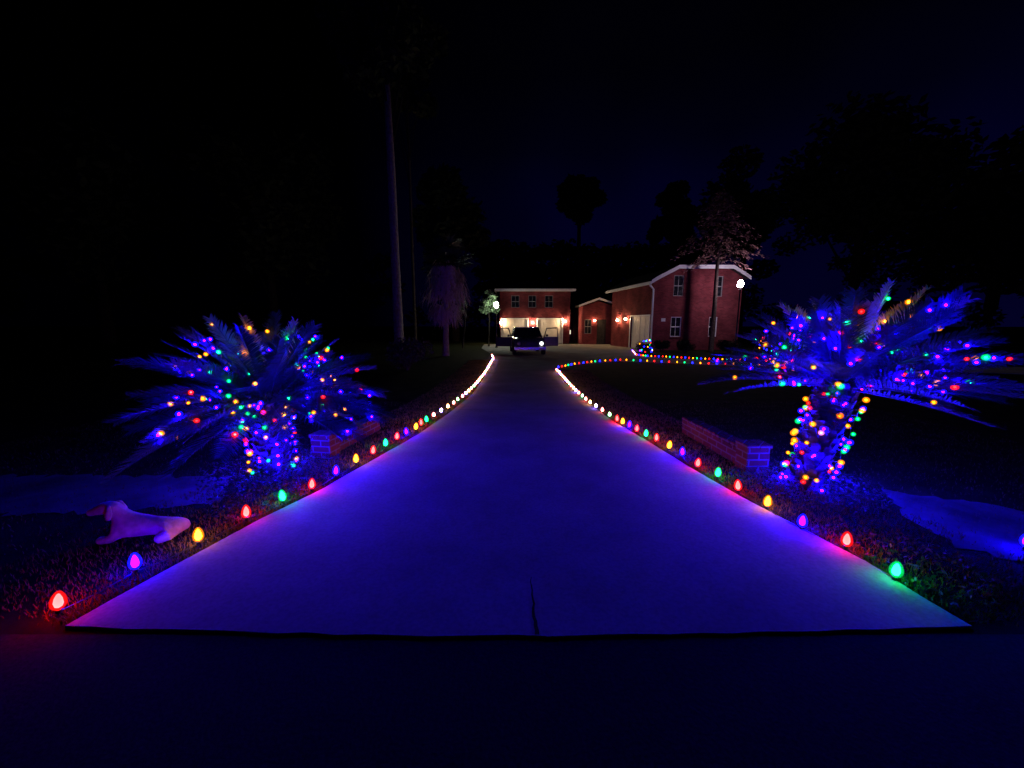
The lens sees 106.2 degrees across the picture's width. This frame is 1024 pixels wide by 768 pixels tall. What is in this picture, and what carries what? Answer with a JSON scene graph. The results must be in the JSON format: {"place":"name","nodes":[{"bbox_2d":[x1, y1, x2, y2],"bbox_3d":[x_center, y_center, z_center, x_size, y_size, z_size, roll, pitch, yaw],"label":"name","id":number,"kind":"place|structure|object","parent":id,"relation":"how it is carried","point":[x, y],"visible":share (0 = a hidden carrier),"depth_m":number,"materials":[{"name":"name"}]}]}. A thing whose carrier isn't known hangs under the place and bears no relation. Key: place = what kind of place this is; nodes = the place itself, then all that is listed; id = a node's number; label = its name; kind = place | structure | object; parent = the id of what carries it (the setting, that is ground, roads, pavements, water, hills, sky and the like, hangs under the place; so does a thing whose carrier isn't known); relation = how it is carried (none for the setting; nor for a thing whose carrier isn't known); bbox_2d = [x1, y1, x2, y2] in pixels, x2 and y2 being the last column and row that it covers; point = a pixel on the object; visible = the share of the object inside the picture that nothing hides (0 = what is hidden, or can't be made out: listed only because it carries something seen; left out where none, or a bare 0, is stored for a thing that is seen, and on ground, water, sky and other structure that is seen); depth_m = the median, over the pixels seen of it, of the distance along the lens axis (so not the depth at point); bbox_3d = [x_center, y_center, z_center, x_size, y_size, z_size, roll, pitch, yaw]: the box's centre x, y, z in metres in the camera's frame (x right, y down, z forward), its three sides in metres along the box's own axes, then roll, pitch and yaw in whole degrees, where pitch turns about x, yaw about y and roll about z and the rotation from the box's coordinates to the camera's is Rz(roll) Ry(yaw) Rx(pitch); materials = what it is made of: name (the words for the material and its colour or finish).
{"place":"outdoors","nodes":[
{"label":"outdoors","id":0,"kind":"place"},
{"bbox_2d":[0,634,1023,767],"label":"street","id":1,"kind":"structure","parent":0,"point":[686,701],"depth_m":1.65,"materials":[{"name":"grey asphalt"}]},
{"bbox_2d":[0,326,1023,633],"bbox_3d":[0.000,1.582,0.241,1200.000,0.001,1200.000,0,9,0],"label":"ground","id":2,"kind":"structure","parent":0,"point":[58,380],"depth_m":5.71,"materials":[{"name":"green plant"}]},
{"bbox_2d":[53,592,63,616],"bbox_3d":[-2.525,1.262,2.141,0.072,0.241,0.072,2,8,-36],"label":"path light","id":3,"kind":"object","parent":2,"relation":"on","point":[58,601],"visible":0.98,"depth_m":2.12,"materials":[{"name":"red plastic"}]},
{"bbox_2d":[131,554,138,574],"bbox_3d":[-2.439,1.208,2.496,0.072,0.241,0.072,-3,4,12],"label":"path light","id":4,"kind":"object","parent":2,"relation":"on","point":[134,561],"visible":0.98,"depth_m":2.48,"materials":[{"name":"purple plastic"}]},
{"bbox_2d":[86,500,190,543],"bbox_3d":[-2.853,1.025,2.908,0.647,0.295,0.248,0,9,-3],"label":"dog ornament","id":5,"kind":"object","parent":2,"relation":"on","point":[124,519],"visible":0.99,"depth_m":2.86,"materials":[{"name":"plastic"}]},
{"bbox_2d":[195,529,201,546],"bbox_3d":[-2.293,1.159,2.815,0.072,0.241,0.072,-3,10,-32],"label":"path light","id":6,"kind":"object","parent":2,"relation":"on","point":[198,535],"visible":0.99,"depth_m":2.79,"materials":[{"name":"yellow plastic"}]},
{"bbox_2d":[243,506,248,521],"bbox_3d":[-2.183,1.106,3.164,0.072,0.241,0.072,4,7,38],"label":"path light","id":7,"kind":"object","parent":2,"relation":"on","point":[246,512],"visible":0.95,"depth_m":3.14,"materials":[{"name":"red plastic"}]},
{"bbox_2d":[97,310,398,487],"bbox_3d":[-2.663,0.080,4.156,2.584,1.791,2.696,6,11,34],"label":"palm tree","id":8,"kind":"object","parent":2,"relation":"on","point":[266,369],"visible":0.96,"depth_m":3.79,"materials":[{"name":"green plant"}]},
{"bbox_2d":[175,322,328,391],"bbox_3d":[-2.720,-0.255,4.102,1.409,0.805,1.259,-7,11,-37],"label":"light string","id":9,"kind":"object","parent":8,"relation":"attached to","point":[194,344],"visible":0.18,"depth_m":3.89,"materials":[{"name":"multicoloured plastic"}]},
{"bbox_2d":[156,385,372,438],"bbox_3d":[-2.560,0.327,4.267,1.847,0.523,1.825,-5,10,-27],"label":"light string","id":10,"kind":"object","parent":8,"relation":"attached to","point":[179,414],"visible":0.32,"depth_m":3.64,"materials":[{"name":"multicoloured plastic"}]},
{"bbox_2d":[241,409,297,473],"bbox_3d":[-2.658,0.584,4.243,0.520,0.835,0.535,0,9,0],"label":"light string","id":11,"kind":"object","parent":8,"relation":"attached to","point":[259,461],"visible":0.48,"depth_m":4.08,"materials":[{"name":"multicoloured plastic"}]},
{"bbox_2d":[169,357,370,408],"bbox_3d":[-2.587,-0.048,4.214,1.827,0.548,1.840,-8,12,-42],"label":"light string","id":12,"kind":"object","parent":8,"relation":"attached to","point":[202,398],"visible":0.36,"depth_m":3.57,"materials":[{"name":"multicoloured plastic"}]},
{"bbox_2d":[62,371,486,609],"bbox_3d":[-1.313,-0.077,11.016,0.934,0.021,18.094,1,9,5],"label":"power cable","id":13,"kind":"object","parent":2,"relation":"on","point":[227,529],"visible":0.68,"depth_m":2.87,"materials":[{"name":"green plastic"}]},
{"bbox_2d":[280,491,284,503],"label":"path light","id":14,"kind":"object","parent":2,"relation":"on","point":[282,496],"visible":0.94,"depth_m":3.43,"materials":[{"name":"green plastic"}]},
{"bbox_2d":[310,479,313,491],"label":"path light","id":15,"kind":"object","parent":2,"relation":"on","point":[311,485],"visible":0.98,"depth_m":3.69,"materials":[{"name":"red plastic"}]},
{"bbox_2d":[334,466,337,476],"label":"path light","id":16,"kind":"object","parent":2,"relation":"on","point":[335,471],"visible":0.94,"depth_m":4.04,"materials":[{"name":"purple plastic"}]},
{"bbox_2d":[308,416,379,457],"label":"garden wall","id":17,"kind":"structure","parent":2,"relation":"on","point":[323,442],"depth_m":4.74,"materials":[{"name":"brick"}]},
{"bbox_2d":[314,0,435,346],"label":"pine tree","id":18,"kind":"object","parent":2,"relation":"on","point":[375,45],"visible":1,"depth_m":19.18,"materials":[{"name":"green plant"}]},
{"bbox_2d":[385,336,433,369],"bbox_3d":[-3.707,-1.111,13.996,1.726,1.279,2.054,-2,9,-15],"label":"shrub","id":19,"kind":"object","parent":2,"relation":"on","point":[405,352],"visible":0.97,"depth_m":13.53,"materials":[{"name":"green plant"}]},
{"bbox_2d":[371,14,449,339],"bbox_3d":[-7.240,-13.425,27.328,4.997,21.715,6.114,-4,10,-26],"label":"pine tree","id":20,"kind":"object","parent":2,"relation":"on","point":[424,104],"visible":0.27,"depth_m":27.12,"materials":[{"name":"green plant"}]},
{"bbox_2d":[418,234,478,355],"bbox_3d":[-3.299,-4.499,19.892,3.220,6.312,3.730,0,9,0],"label":"palm tree","id":21,"kind":"object","parent":2,"relation":"on","point":[451,276],"visible":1,"depth_m":19.26,"materials":[{"name":"green plant"}]},
{"bbox_2d":[409,162,490,340],"bbox_3d":[-6.444,-13.015,38.401,7.773,17.581,8.489,-5,10,-31],"label":"tree","id":22,"kind":"object","parent":2,"relation":"on","point":[455,213],"visible":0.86,"depth_m":35.98,"materials":[{"name":"green plant"}]},
{"bbox_2d":[455,295,466,348],"bbox_3d":[-3.554,-4.307,26.731,0.956,3.874,1.229,0,9,0],"label":"tree","id":23,"kind":"object","parent":2,"relation":"on","point":[462,306],"visible":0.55,"depth_m":26.69,"materials":[{"name":"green plant"}]},
{"bbox_2d":[478,289,499,345],"bbox_3d":[-1.701,-4.932,29.032,1.667,4.411,1.858,0,9,0],"label":"tree","id":24,"kind":"object","parent":2,"relation":"on","point":[491,299],"visible":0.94,"depth_m":28.81,"materials":[{"name":"green plant"}]},
{"bbox_2d":[0,225,1023,332],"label":"wood","id":25,"kind":"object","parent":2,"relation":"on","point":[516,257],"visible":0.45,"depth_m":70.78,"materials":[{"name":"green plant"}]},
{"bbox_2d":[555,174,607,307],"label":"tree","id":26,"kind":"object","parent":2,"relation":"on","point":[581,197],"visible":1,"depth_m":55.59,"materials":[{"name":"green plant"}]},
{"bbox_2d":[570,297,611,343],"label":"brick wing","id":27,"kind":"structure","parent":2,"relation":"on","point":[590,322],"depth_m":32.72,"materials":[{"name":"red brick"}]},
{"bbox_2d":[584,319,591,334],"bbox_3d":[6.450,-4.841,32.679,0.700,1.270,0.170,0,9,0],"label":"window","id":28,"kind":"structure","parent":27,"relation":"in","point":[588,322],"depth_m":32.70,"materials":[{"name":"black glass"}]},
{"bbox_2d":[596,319,605,343],"bbox_3d":[7.600,-4.442,32.820,0.800,2.100,0.030,0,9,0],"label":"door","id":29,"kind":"structure","parent":27,"relation":"in","point":[601,323],"depth_m":32.80,"materials":[{"name":"brown wood"}]},
{"bbox_2d":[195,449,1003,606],"bbox_3d":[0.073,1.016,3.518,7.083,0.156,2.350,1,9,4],"label":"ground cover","id":30,"kind":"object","parent":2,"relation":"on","point":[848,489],"visible":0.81,"depth_m":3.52,"materials":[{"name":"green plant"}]},
{"bbox_2d":[635,341,654,352],"bbox_3d":[7.838,-2.157,22.662,1.180,0.736,0.841,4,10,26],"label":"shrub","id":31,"kind":"object","parent":2,"relation":"on","point":[641,345],"visible":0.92,"depth_m":22.51,"materials":[{"name":"green plant"}]},
{"bbox_2d":[653,340,669,351],"bbox_3d":[9.142,-2.323,23.559,0.997,0.787,0.828,0,9,0],"label":"shrub","id":32,"kind":"object","parent":2,"relation":"on","point":[659,344],"visible":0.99,"depth_m":23.36,"materials":[{"name":"green plant"}]},
{"bbox_2d":[645,180,697,267],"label":"tree","id":33,"kind":"object","parent":2,"relation":"on","point":[674,225],"visible":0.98,"depth_m":51.99,"materials":[{"name":"green plant"}]},
{"bbox_2d":[606,265,751,350],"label":"brick house","id":34,"kind":"structure","parent":2,"relation":"on","point":[673,305],"depth_m":25.03,"materials":[{"name":"red brick"}]},
{"bbox_2d":[629,314,649,347],"bbox_3d":[8.745,-3.555,26.330,0.160,2.300,2.850,-1,9,-9],"label":"garage door","id":35,"kind":"structure","parent":34,"relation":"in","point":[640,325],"depth_m":26.41,"materials":[{"name":"white paint"}]},
{"bbox_2d":[669,317,681,337],"bbox_3d":[10.599,-3.670,24.924,0.850,1.350,0.170,-1,9,-9],"label":"window","id":36,"kind":"structure","parent":34,"relation":"in","point":[675,330],"depth_m":24.97,"materials":[{"name":"white paint"}]},
{"bbox_2d":[672,275,683,296],"bbox_3d":[10.624,-6.231,24.538,0.800,1.370,0.170,-1,9,-9],"label":"window","id":37,"kind":"structure","parent":34,"relation":"in","point":[678,279],"depth_m":24.57,"materials":[{"name":"glass"}]},
{"bbox_2d":[707,317,716,337],"bbox_3d":[13.193,-3.731,25.324,0.700,1.350,0.170,-1,9,-9],"label":"window","id":38,"kind":"structure","parent":34,"relation":"in","point":[709,317],"depth_m":25.34,"materials":[{"name":"white paint"}]},
{"bbox_2d":[712,276,722,297],"bbox_3d":[13.366,-6.295,24.960,0.750,1.370,0.170,-1,9,-9],"label":"window","id":39,"kind":"structure","parent":34,"relation":"in","point":[720,278],"depth_m":25.01,"materials":[{"name":"glass"}]},
{"bbox_2d":[676,339,695,352],"bbox_3d":[10.234,-2.215,22.658,1.051,0.851,0.994,0,9,0],"label":"shrub","id":40,"kind":"object","parent":2,"relation":"on","point":[685,345],"visible":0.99,"depth_m":22.62,"materials":[{"name":"green plant"}]},
{"bbox_2d":[716,468,719,478],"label":"path light","id":41,"kind":"object","parent":2,"relation":"on","point":[717,473],"visible":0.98,"depth_m":3.99,"materials":[{"name":"green plastic"}]},
{"bbox_2d":[671,190,772,351],"bbox_3d":[12.623,-6.702,23.251,5.115,9.653,4.806,-3,9,-17],"label":"conifer tree","id":42,"kind":"object","parent":2,"relation":"on","point":[723,200],"visible":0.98,"depth_m":22.96,"materials":[{"name":"green plant"}]},
{"bbox_2d":[682,417,772,472],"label":"garden wall","id":43,"kind":"structure","parent":2,"relation":"on","point":[751,455],"depth_m":4.59,"materials":[{"name":"brick"}]},
{"bbox_2d":[716,339,740,353],"bbox_3d":[12.345,-2.136,22.008,1.137,0.889,1.167,0,9,0],"label":"shrub","id":44,"kind":"object","parent":2,"relation":"on","point":[725,344],"visible":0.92,"depth_m":21.90,"materials":[{"name":"green plant"}]},
{"bbox_2d":[567,383,891,576],"bbox_3d":[1.780,0.409,7.828,0.426,0.021,10.998,-1,9,-5],"label":"power cable","id":45,"kind":"object","parent":2,"relation":"on","point":[768,509],"visible":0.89,"depth_m":3.31,"materials":[{"name":"green plastic"}]},
{"bbox_2d":[736,480,739,492],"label":"path light","id":46,"kind":"object","parent":2,"relation":"on","point":[737,485],"visible":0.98,"depth_m":3.66,"materials":[{"name":"red plastic"}]},
{"bbox_2d":[732,279,743,352],"bbox_3d":[13.300,-4.018,22.653,0.325,4.322,0.325,0,9,0],"label":"lamp post","id":47,"kind":"object","parent":2,"relation":"on","point":[740,283],"visible":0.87,"depth_m":22.53,"materials":[{"name":"black metal"}]},
{"bbox_2d":[693,144,802,338],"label":"tree","id":48,"kind":"object","parent":2,"relation":"on","point":[762,213],"visible":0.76,"depth_m":43.70,"materials":[{"name":"green plant"}]},
{"bbox_2d":[750,346,768,358],"bbox_3d":[11.419,-1.407,17.720,0.818,0.748,1.335,8,12,42],"label":"shrub","id":49,"kind":"object","parent":2,"relation":"on","point":[756,350],"visible":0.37,"depth_m":17.41,"materials":[{"name":"green plant"}]},
{"bbox_2d":[765,496,769,509],"bbox_3d":[2.223,1.076,3.358,0.072,0.241,0.072,-7,15,-27],"label":"path light","id":50,"kind":"object","parent":2,"relation":"on","point":[767,501],"visible":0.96,"depth_m":3.33,"materials":[{"name":"yellow plastic"}]},
{"bbox_2d":[799,515,804,529],"bbox_3d":[2.274,1.127,3.025,0.072,0.241,0.072,2,14,11],"label":"path light","id":51,"kind":"object","parent":2,"relation":"on","point":[802,520],"visible":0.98,"depth_m":2.99,"materials":[{"name":"purple plastic"}]},
{"bbox_2d":[843,533,849,550],"bbox_3d":[2.391,1.168,2.755,0.072,0.241,0.072,-1,8,-14],"label":"path light","id":52,"kind":"object","parent":2,"relation":"on","point":[846,539],"visible":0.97,"depth_m":2.73,"materials":[{"name":"red plastic"}]},
{"bbox_2d":[696,275,1023,490],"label":"palm tree","id":53,"kind":"object","parent":2,"relation":"on","point":[862,335],"visible":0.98,"depth_m":3.34,"materials":[{"name":"green plant"}]},
{"bbox_2d":[779,385,872,491],"bbox_3d":[3.078,0.483,3.829,0.717,1.088,0.522,0,9,0],"label":"light string","id":54,"kind":"object","parent":53,"relation":"attached to","point":[814,455],"visible":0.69,"depth_m":3.71,"materials":[{"name":"multicoloured plastic"}]},
{"bbox_2d":[716,356,976,404],"bbox_3d":[3.111,-0.123,3.804,1.966,0.458,1.754,0,9,0],"label":"light string","id":55,"kind":"object","parent":53,"relation":"attached to","point":[841,386],"visible":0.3,"depth_m":3.37,"materials":[{"name":"multicoloured plastic"}]},
{"bbox_2d":[771,298,947,352],"bbox_3d":[3.226,-0.431,3.671,1.259,0.763,1.318,0,9,0],"label":"light string","id":56,"kind":"object","parent":53,"relation":"attached to","point":[861,311],"visible":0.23,"depth_m":3.47,"materials":[{"name":"multicoloured plastic"}]},
{"bbox_2d":[755,321,1010,381],"bbox_3d":[3.218,-0.329,3.804,1.580,0.599,1.702,3,9,19],"label":"light string","id":57,"kind":"object","parent":53,"relation":"attached to","point":[966,345],"visible":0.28,"depth_m":3.14,"materials":[{"name":"multicoloured plastic"}]},
{"bbox_2d":[767,89,988,312],"bbox_3d":[34.512,-15.647,38.014,14.818,22.912,15.250,-5,10,-28],"label":"tree","id":58,"kind":"object","parent":2,"relation":"on","point":[861,199],"visible":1,"depth_m":34.38,"materials":[{"name":"green plant"}]},
{"bbox_2d":[891,563,900,580],"bbox_3d":[2.408,1.219,2.420,0.072,0.241,0.072,-5,13,-10],"label":"path light","id":59,"kind":"object","parent":2,"relation":"on","point":[896,570],"visible":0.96,"depth_m":2.39,"materials":[{"name":"green plastic"}]},
{"bbox_2d":[885,125,1023,342],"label":"tree","id":60,"kind":"object","parent":2,"relation":"on","point":[987,220],"visible":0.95,"depth_m":33.89,"materials":[{"name":"green plant"}]},
{"bbox_2d":[0,474,1023,561],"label":"path","id":61,"kind":"structure","parent":0,"point":[967,512],"depth_m":3.50,"materials":[{"name":"grey concrete"}]},
{"bbox_2d":[0,0,1023,326],"label":"sky","id":62,"kind":"structure","parent":0,"point":[637,97],"materials":[{"name":"black"}]},
{"bbox_2d":[495,281,575,343],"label":"garage building","id":63,"kind":"structure","parent":0,"point":[542,306],"depth_m":33.94,"materials":[{"name":"red brick"}]},
{"bbox_2d":[501,318,528,336],"bbox_3d":[0.245,-4.728,34.228,2.470,2.240,0.160,0,9,0],"label":"garage door","id":64,"kind":"structure","parent":63,"relation":"in","point":[509,323],"depth_m":34.17,"materials":[{"name":"white paint"}]},
{"bbox_2d":[511,295,518,307],"bbox_3d":[0.290,-7.258,33.873,0.720,1.050,0.080,0,9,0],"label":"window","id":65,"kind":"structure","parent":63,"relation":"in","point":[514,298],"depth_m":33.87,"materials":[{"name":"black glass"}]},
{"bbox_2d":[528,295,535,307],"bbox_3d":[1.780,-7.258,33.873,0.700,1.050,0.080,0,9,0],"label":"window","id":66,"kind":"structure","parent":63,"relation":"in","point":[531,298],"depth_m":33.87,"materials":[{"name":"black glass"}]},
{"bbox_2d":[545,295,552,307],"bbox_3d":[3.245,-7.258,33.873,0.730,1.050,0.080,0,9,0],"label":"window","id":67,"kind":"structure","parent":63,"relation":"in","point":[548,298],"depth_m":33.87,"materials":[{"name":"black glass"}]},
{"bbox_2d":[537,318,562,343],"bbox_3d":[3.355,-4.728,34.228,2.350,2.240,0.160,0,9,0],"label":"garage door","id":68,"kind":"structure","parent":63,"relation":"in","point":[543,323],"depth_m":34.21,"materials":[{"name":"white paint"}]},
{"bbox_2d":[65,344,1023,637],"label":"driveway","id":69,"kind":"structure","parent":0,"point":[493,496],"depth_m":2.69,"materials":[{"name":"concrete"}]},
{"bbox_2d":[494,301,497,347],"bbox_3d":[-1.123,-4.300,27.668,0.325,3.370,0.325,0,9,0],"label":"lamp post","id":70,"kind":"object","parent":69,"relation":"on","point":[495,304],"visible":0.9,"depth_m":27.46,"materials":[{"name":"black metal"}]},
{"bbox_2d":[530,577,539,634],"bbox_3d":[0.120,1.261,2.216,0.028,0.001,0.463,0,9,-2],"label":"driveway crack","id":71,"kind":"object","parent":69,"relation":"on","point":[535,621],"visible":1,"depth_m":2.12,"materials":[{"name":"concrete"}]}
]}

